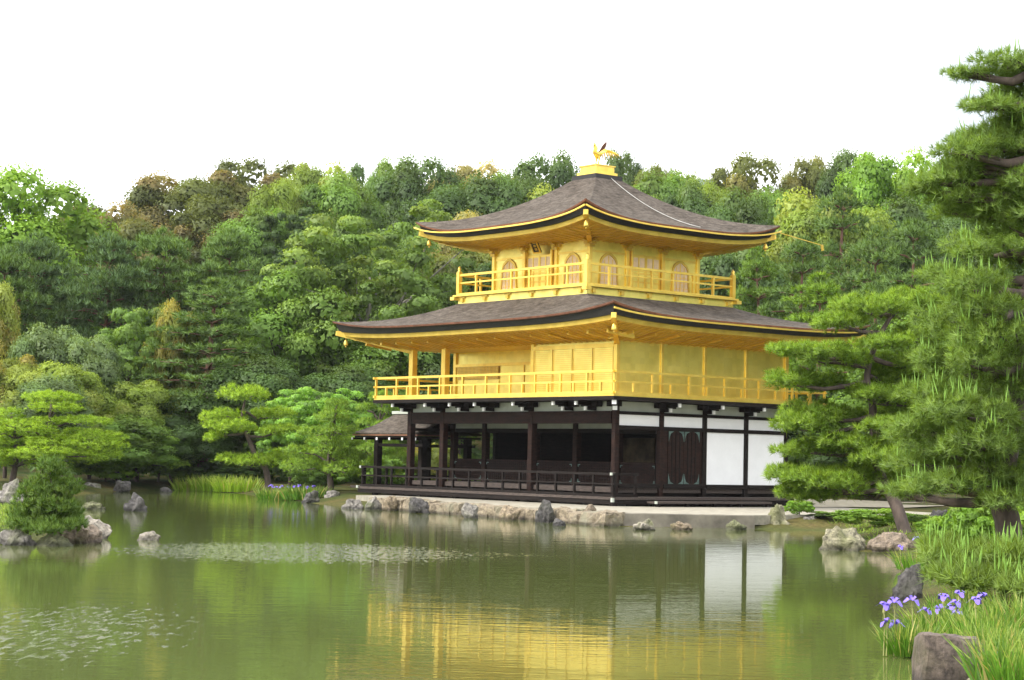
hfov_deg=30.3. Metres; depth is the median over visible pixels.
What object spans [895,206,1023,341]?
broadleaf tree
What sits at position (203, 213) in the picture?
broadleaf tree
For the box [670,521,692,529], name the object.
rock
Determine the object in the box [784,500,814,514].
shrub
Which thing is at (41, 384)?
broadleaf tree
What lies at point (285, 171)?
broadleaf tree
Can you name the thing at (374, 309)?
broadleaf tree
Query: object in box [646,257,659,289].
upper door
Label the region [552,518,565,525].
rock
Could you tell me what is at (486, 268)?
broadleaf tree
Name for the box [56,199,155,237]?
broadleaf tree
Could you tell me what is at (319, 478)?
shrub
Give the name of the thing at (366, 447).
garden pine
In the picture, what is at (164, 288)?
pine tree
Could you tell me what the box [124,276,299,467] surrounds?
pine tree
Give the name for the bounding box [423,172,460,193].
broadleaf tree
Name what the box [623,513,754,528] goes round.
stone landing
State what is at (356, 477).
shrub
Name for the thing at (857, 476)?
layered pine
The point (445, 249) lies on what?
broadleaf tree
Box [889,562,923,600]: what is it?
rock
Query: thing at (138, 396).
broadleaf tree
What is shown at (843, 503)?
gravel path
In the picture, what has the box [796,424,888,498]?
broadleaf tree
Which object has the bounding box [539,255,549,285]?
upper door
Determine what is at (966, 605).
iris clump
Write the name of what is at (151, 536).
rock
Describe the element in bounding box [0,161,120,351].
broadleaf tree
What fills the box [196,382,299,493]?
garden pine
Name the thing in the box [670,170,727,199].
broadleaf tree
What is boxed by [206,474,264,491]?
reed clump
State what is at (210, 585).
pond water
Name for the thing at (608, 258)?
bell window
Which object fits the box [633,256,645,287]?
upper door
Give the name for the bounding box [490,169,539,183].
broadleaf tree
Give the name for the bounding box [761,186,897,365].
broadleaf tree
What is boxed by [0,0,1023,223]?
sky
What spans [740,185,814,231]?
broadleaf tree
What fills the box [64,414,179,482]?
broadleaf tree
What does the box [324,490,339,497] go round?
rock
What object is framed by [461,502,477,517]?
rock
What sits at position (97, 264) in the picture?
broadleaf tree
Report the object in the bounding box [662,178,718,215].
broadleaf tree
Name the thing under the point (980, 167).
overhanging pine
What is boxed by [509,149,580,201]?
broadleaf tree
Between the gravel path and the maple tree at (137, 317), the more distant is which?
the maple tree at (137, 317)
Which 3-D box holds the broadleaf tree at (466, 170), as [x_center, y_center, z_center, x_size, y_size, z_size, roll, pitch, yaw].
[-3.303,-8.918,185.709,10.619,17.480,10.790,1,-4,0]
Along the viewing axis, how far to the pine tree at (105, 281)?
112.84 m
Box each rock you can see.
[0,478,23,504]
[0,527,36,545]
[37,533,72,546]
[47,524,102,543]
[81,501,105,509]
[84,515,111,538]
[85,482,100,487]
[113,480,130,491]
[123,492,147,511]
[137,531,160,540]
[160,487,172,491]
[301,490,319,502]
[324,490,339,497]
[341,499,363,508]
[365,496,381,509]
[382,496,397,510]
[409,497,429,512]
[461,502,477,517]
[498,505,520,519]
[535,500,555,522]
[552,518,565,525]
[582,504,595,511]
[633,519,654,529]
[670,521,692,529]
[726,519,746,529]
[768,504,789,524]
[803,515,816,519]
[818,526,865,550]
[866,532,915,551]
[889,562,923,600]
[911,632,983,679]
[930,509,950,516]
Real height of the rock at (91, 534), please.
0.757 m
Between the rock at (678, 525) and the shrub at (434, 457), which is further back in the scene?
the shrub at (434, 457)
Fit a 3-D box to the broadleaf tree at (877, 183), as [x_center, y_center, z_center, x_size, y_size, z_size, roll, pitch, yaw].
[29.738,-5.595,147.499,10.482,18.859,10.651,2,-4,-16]
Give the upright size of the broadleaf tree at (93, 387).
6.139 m
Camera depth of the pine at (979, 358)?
26.20 m
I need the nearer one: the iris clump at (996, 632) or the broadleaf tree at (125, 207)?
the iris clump at (996, 632)
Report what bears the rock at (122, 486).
on the ground at (346, 491)
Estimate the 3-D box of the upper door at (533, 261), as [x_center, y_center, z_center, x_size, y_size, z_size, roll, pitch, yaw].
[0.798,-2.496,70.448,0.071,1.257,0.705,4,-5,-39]
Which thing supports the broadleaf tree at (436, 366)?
on the ground at (346, 491)
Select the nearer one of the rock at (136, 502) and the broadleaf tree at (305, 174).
the rock at (136, 502)
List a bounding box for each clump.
[167,476,208,490]
[186,473,245,490]
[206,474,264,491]
[252,484,313,499]
[277,483,333,499]
[864,595,953,656]
[884,536,930,569]
[888,590,985,632]
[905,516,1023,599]
[922,589,1001,614]
[928,615,1023,663]
[931,597,1023,637]
[942,624,1023,679]
[954,618,1023,661]
[967,588,1023,628]
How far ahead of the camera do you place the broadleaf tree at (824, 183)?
172.55 m
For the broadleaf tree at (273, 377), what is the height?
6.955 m
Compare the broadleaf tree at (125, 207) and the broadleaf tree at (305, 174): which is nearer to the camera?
the broadleaf tree at (125, 207)
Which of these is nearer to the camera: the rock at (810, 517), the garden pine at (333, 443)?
the rock at (810, 517)
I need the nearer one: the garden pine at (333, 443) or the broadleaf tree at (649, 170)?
the garden pine at (333, 443)
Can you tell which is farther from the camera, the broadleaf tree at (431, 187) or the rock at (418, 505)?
the broadleaf tree at (431, 187)
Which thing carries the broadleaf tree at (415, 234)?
on the ground at (346, 491)
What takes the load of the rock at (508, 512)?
in the pond water
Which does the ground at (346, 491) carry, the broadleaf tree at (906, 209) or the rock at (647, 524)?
the broadleaf tree at (906, 209)
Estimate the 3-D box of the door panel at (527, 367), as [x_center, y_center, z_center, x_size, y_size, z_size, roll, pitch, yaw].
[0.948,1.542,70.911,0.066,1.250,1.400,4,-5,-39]
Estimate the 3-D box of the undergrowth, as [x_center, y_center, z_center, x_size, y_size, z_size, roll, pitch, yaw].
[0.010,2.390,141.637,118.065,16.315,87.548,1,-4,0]
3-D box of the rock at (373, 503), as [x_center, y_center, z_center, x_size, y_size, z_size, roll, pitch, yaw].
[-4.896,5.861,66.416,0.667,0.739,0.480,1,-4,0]
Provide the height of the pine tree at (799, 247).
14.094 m
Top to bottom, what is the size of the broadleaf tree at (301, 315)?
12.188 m
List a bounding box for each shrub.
[68,460,141,481]
[130,450,201,481]
[157,459,220,480]
[183,465,263,481]
[286,464,343,488]
[334,455,415,483]
[394,442,462,480]
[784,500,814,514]
[805,511,847,516]
[832,508,916,524]
[887,513,930,525]
[913,516,957,535]
[939,507,994,548]
[990,505,1023,538]
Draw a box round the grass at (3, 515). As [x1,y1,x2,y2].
[0,502,1023,675]
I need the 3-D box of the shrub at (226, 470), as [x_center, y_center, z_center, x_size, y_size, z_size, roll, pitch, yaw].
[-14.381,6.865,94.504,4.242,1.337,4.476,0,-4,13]
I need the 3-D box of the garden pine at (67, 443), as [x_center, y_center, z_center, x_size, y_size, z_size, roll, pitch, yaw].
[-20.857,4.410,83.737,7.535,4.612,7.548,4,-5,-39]
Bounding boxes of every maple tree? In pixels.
[78,307,189,390]
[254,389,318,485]
[275,386,373,486]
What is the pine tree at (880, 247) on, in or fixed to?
on the ground at (346, 491)
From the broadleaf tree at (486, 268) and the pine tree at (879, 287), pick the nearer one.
the pine tree at (879, 287)
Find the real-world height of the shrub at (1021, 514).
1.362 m
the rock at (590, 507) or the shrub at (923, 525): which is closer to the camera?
the shrub at (923, 525)
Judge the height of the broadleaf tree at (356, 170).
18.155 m
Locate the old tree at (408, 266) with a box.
[249,199,479,456]
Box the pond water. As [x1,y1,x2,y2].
[0,490,911,679]
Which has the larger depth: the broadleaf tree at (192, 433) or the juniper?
the broadleaf tree at (192, 433)
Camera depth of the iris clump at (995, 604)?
19.41 m
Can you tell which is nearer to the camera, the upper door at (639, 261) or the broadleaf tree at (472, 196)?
the upper door at (639, 261)
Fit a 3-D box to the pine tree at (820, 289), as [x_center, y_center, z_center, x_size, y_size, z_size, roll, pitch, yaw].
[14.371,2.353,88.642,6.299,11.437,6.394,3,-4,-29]
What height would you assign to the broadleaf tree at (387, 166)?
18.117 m
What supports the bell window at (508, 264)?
in the golden pavilion
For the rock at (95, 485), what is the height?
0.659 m
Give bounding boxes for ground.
[0,307,1023,679]
[356,495,930,524]
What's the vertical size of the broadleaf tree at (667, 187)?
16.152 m
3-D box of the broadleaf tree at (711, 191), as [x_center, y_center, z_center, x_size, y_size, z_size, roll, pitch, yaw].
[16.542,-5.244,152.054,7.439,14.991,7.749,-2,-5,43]
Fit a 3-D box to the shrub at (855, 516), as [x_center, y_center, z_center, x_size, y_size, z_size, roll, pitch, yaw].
[9.923,4.938,51.819,2.471,0.688,2.342,2,-4,-7]
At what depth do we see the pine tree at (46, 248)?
114.12 m
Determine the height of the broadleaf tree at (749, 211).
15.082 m
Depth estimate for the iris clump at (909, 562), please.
34.22 m
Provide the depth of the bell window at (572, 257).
68.75 m
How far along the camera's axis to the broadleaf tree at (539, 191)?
150.59 m
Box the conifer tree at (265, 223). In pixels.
[248,207,327,291]
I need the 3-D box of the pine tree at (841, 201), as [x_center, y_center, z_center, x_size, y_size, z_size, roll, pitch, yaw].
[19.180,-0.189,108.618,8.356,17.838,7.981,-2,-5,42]
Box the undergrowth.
[0,320,1023,493]
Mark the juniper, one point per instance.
(45, 511)
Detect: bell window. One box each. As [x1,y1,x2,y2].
[500,259,516,289]
[563,252,580,283]
[598,253,618,284]
[670,261,689,292]
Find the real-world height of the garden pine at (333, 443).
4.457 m
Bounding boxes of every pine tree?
[0,230,116,348]
[0,242,64,352]
[40,229,159,359]
[101,226,216,357]
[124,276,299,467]
[176,226,280,361]
[727,245,793,361]
[756,234,851,465]
[778,269,851,426]
[785,185,900,462]
[810,225,911,377]
[815,280,902,498]
[854,217,966,499]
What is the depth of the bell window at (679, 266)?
70.98 m
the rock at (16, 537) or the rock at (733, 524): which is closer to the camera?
the rock at (16, 537)
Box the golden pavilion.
[332,142,870,506]
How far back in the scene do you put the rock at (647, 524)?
52.18 m
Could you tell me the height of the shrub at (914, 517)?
0.444 m
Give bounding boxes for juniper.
[2,453,89,538]
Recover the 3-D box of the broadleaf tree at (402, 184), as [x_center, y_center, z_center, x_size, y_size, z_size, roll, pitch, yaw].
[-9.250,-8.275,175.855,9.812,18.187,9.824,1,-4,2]
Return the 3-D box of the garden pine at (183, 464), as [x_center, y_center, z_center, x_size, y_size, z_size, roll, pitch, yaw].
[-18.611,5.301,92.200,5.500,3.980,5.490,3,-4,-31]
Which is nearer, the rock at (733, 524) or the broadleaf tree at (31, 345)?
the rock at (733, 524)
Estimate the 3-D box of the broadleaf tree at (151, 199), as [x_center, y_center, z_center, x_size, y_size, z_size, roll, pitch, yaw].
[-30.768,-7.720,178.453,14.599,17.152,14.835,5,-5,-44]
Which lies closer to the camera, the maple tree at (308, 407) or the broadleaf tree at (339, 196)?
the maple tree at (308, 407)
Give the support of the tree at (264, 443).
on the ground at (346, 491)
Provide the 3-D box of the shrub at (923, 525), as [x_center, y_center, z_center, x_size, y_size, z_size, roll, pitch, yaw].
[9.773,4.328,42.713,1.368,0.697,1.296,1,-4,4]
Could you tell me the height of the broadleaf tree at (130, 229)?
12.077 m
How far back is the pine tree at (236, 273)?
115.31 m
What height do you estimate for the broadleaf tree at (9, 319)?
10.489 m
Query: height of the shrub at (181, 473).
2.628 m
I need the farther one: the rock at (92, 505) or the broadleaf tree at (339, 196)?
the broadleaf tree at (339, 196)
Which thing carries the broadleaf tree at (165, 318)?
on the ground at (346, 491)
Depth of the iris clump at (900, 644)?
18.77 m
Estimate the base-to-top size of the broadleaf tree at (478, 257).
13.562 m
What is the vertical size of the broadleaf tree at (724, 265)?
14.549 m
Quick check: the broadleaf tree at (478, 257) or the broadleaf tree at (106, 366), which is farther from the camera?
the broadleaf tree at (478, 257)
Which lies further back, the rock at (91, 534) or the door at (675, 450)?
the door at (675, 450)
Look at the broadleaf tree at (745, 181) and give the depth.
177.36 m
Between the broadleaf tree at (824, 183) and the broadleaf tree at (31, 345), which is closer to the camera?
the broadleaf tree at (31, 345)
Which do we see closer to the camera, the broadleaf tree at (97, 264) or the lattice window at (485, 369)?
the lattice window at (485, 369)
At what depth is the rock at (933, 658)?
16.30 m
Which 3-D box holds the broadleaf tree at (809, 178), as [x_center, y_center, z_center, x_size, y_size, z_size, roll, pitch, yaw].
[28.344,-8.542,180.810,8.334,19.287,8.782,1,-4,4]
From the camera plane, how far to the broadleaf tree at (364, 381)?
95.13 m
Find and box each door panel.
[501,365,524,392]
[525,365,530,392]
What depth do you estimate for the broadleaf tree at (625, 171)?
185.44 m
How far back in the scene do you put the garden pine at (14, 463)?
82.73 m
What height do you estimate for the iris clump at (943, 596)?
0.536 m
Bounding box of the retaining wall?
[369,496,624,525]
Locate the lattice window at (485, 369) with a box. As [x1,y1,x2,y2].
[457,366,499,379]
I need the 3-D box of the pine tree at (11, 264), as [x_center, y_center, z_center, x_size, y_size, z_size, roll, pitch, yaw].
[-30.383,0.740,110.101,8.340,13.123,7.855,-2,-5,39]
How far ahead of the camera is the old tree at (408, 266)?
101.82 m
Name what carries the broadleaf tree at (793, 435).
on the ground at (346, 491)
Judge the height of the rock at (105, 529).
0.768 m
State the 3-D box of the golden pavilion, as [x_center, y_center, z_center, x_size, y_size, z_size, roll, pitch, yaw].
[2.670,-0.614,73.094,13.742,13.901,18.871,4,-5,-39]
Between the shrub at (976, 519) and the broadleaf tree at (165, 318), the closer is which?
the shrub at (976, 519)
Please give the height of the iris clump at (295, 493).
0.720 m
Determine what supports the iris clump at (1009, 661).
on the ground at (346, 491)
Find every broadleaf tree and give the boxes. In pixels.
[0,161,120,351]
[0,281,21,382]
[0,322,79,474]
[0,353,44,477]
[0,360,122,475]
[0,372,94,449]
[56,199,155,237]
[63,334,128,478]
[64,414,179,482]
[75,246,118,306]
[94,218,194,309]
[102,379,184,481]
[117,169,254,272]
[133,387,241,483]
[139,298,204,479]
[168,194,251,340]
[190,354,318,479]
[204,203,296,329]
[214,156,302,208]
[217,267,369,479]
[229,177,313,233]
[281,159,359,215]
[286,168,388,293]
[296,362,406,482]
[340,342,467,452]
[349,159,386,202]
[349,274,457,375]
[362,155,410,227]
[365,153,463,289]
[371,220,449,294]
[393,169,519,235]
[404,352,492,480]
[414,209,487,283]
[421,249,491,449]
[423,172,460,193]
[442,158,510,189]
[468,262,491,291]
[487,175,543,210]
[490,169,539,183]
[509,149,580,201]
[524,183,553,201]
[603,146,643,185]
[632,162,679,195]
[632,166,689,200]
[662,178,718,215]
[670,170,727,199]
[692,184,736,215]
[699,244,792,358]
[700,185,782,306]
[704,151,804,216]
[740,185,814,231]
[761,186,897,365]
[778,153,849,207]
[788,375,843,467]
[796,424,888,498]
[813,145,885,201]
[828,315,967,501]
[830,146,948,217]
[868,192,944,321]
[886,373,1023,465]
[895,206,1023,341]
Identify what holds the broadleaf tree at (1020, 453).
on the ground at (346, 491)
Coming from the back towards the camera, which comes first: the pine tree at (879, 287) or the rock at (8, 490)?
the pine tree at (879, 287)
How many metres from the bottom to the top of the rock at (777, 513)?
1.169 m
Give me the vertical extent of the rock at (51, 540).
0.413 m
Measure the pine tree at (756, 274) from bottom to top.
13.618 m
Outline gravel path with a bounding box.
[794,498,943,507]
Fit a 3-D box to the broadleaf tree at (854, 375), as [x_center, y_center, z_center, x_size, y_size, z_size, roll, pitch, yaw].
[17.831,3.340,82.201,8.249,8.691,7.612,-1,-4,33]
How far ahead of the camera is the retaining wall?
58.41 m
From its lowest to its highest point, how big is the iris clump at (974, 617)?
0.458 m
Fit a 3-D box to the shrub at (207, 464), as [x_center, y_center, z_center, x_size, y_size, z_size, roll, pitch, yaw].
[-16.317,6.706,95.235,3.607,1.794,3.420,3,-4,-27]
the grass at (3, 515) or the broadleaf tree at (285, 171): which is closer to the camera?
the grass at (3, 515)
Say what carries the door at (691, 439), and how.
in the golden pavilion
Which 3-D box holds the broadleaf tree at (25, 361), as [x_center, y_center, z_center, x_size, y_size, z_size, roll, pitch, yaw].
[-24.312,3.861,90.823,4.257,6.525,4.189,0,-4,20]
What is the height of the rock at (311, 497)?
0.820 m
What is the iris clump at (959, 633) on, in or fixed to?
on the ground at (346, 491)
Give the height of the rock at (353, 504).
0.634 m
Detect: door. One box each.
[526,256,538,286]
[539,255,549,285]
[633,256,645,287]
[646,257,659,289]
[667,431,683,483]
[683,432,699,483]
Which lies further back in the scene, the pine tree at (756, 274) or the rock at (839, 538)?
the pine tree at (756, 274)
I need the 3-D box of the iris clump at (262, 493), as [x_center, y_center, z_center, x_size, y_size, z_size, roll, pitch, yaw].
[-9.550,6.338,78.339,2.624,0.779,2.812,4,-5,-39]
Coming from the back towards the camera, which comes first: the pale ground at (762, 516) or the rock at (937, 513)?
the pale ground at (762, 516)
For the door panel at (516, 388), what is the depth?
71.98 m
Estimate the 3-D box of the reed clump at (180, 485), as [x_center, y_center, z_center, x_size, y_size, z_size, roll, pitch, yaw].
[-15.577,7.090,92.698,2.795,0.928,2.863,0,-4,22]
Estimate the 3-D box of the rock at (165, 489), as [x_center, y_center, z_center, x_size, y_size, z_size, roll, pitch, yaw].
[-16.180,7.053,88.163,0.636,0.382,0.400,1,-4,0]
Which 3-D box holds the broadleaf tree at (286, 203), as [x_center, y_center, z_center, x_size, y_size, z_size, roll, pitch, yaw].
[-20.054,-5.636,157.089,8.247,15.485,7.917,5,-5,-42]
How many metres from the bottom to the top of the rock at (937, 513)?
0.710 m
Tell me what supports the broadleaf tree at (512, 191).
on the ground at (346, 491)
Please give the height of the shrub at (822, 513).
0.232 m
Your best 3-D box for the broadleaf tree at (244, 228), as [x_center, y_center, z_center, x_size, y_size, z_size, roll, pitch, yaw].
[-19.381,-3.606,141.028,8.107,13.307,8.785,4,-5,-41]
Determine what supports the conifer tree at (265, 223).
on the ground at (346, 491)
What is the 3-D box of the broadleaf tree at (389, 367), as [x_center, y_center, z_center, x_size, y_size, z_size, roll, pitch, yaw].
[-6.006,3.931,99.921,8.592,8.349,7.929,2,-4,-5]
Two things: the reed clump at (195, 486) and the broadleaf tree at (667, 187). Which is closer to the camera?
the reed clump at (195, 486)
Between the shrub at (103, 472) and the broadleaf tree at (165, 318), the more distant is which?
the broadleaf tree at (165, 318)
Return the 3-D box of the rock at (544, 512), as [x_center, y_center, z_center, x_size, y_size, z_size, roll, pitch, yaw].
[1.020,5.298,56.886,0.561,0.981,0.588,-2,-5,41]
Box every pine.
[0,389,131,480]
[0,406,63,481]
[100,409,190,480]
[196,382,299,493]
[278,397,386,489]
[337,389,417,471]
[759,283,951,532]
[873,220,1023,539]
[894,34,1023,249]
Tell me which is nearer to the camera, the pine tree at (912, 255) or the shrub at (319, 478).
the shrub at (319, 478)
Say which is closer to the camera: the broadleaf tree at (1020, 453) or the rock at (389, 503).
the rock at (389, 503)
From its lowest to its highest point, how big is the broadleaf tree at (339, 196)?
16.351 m

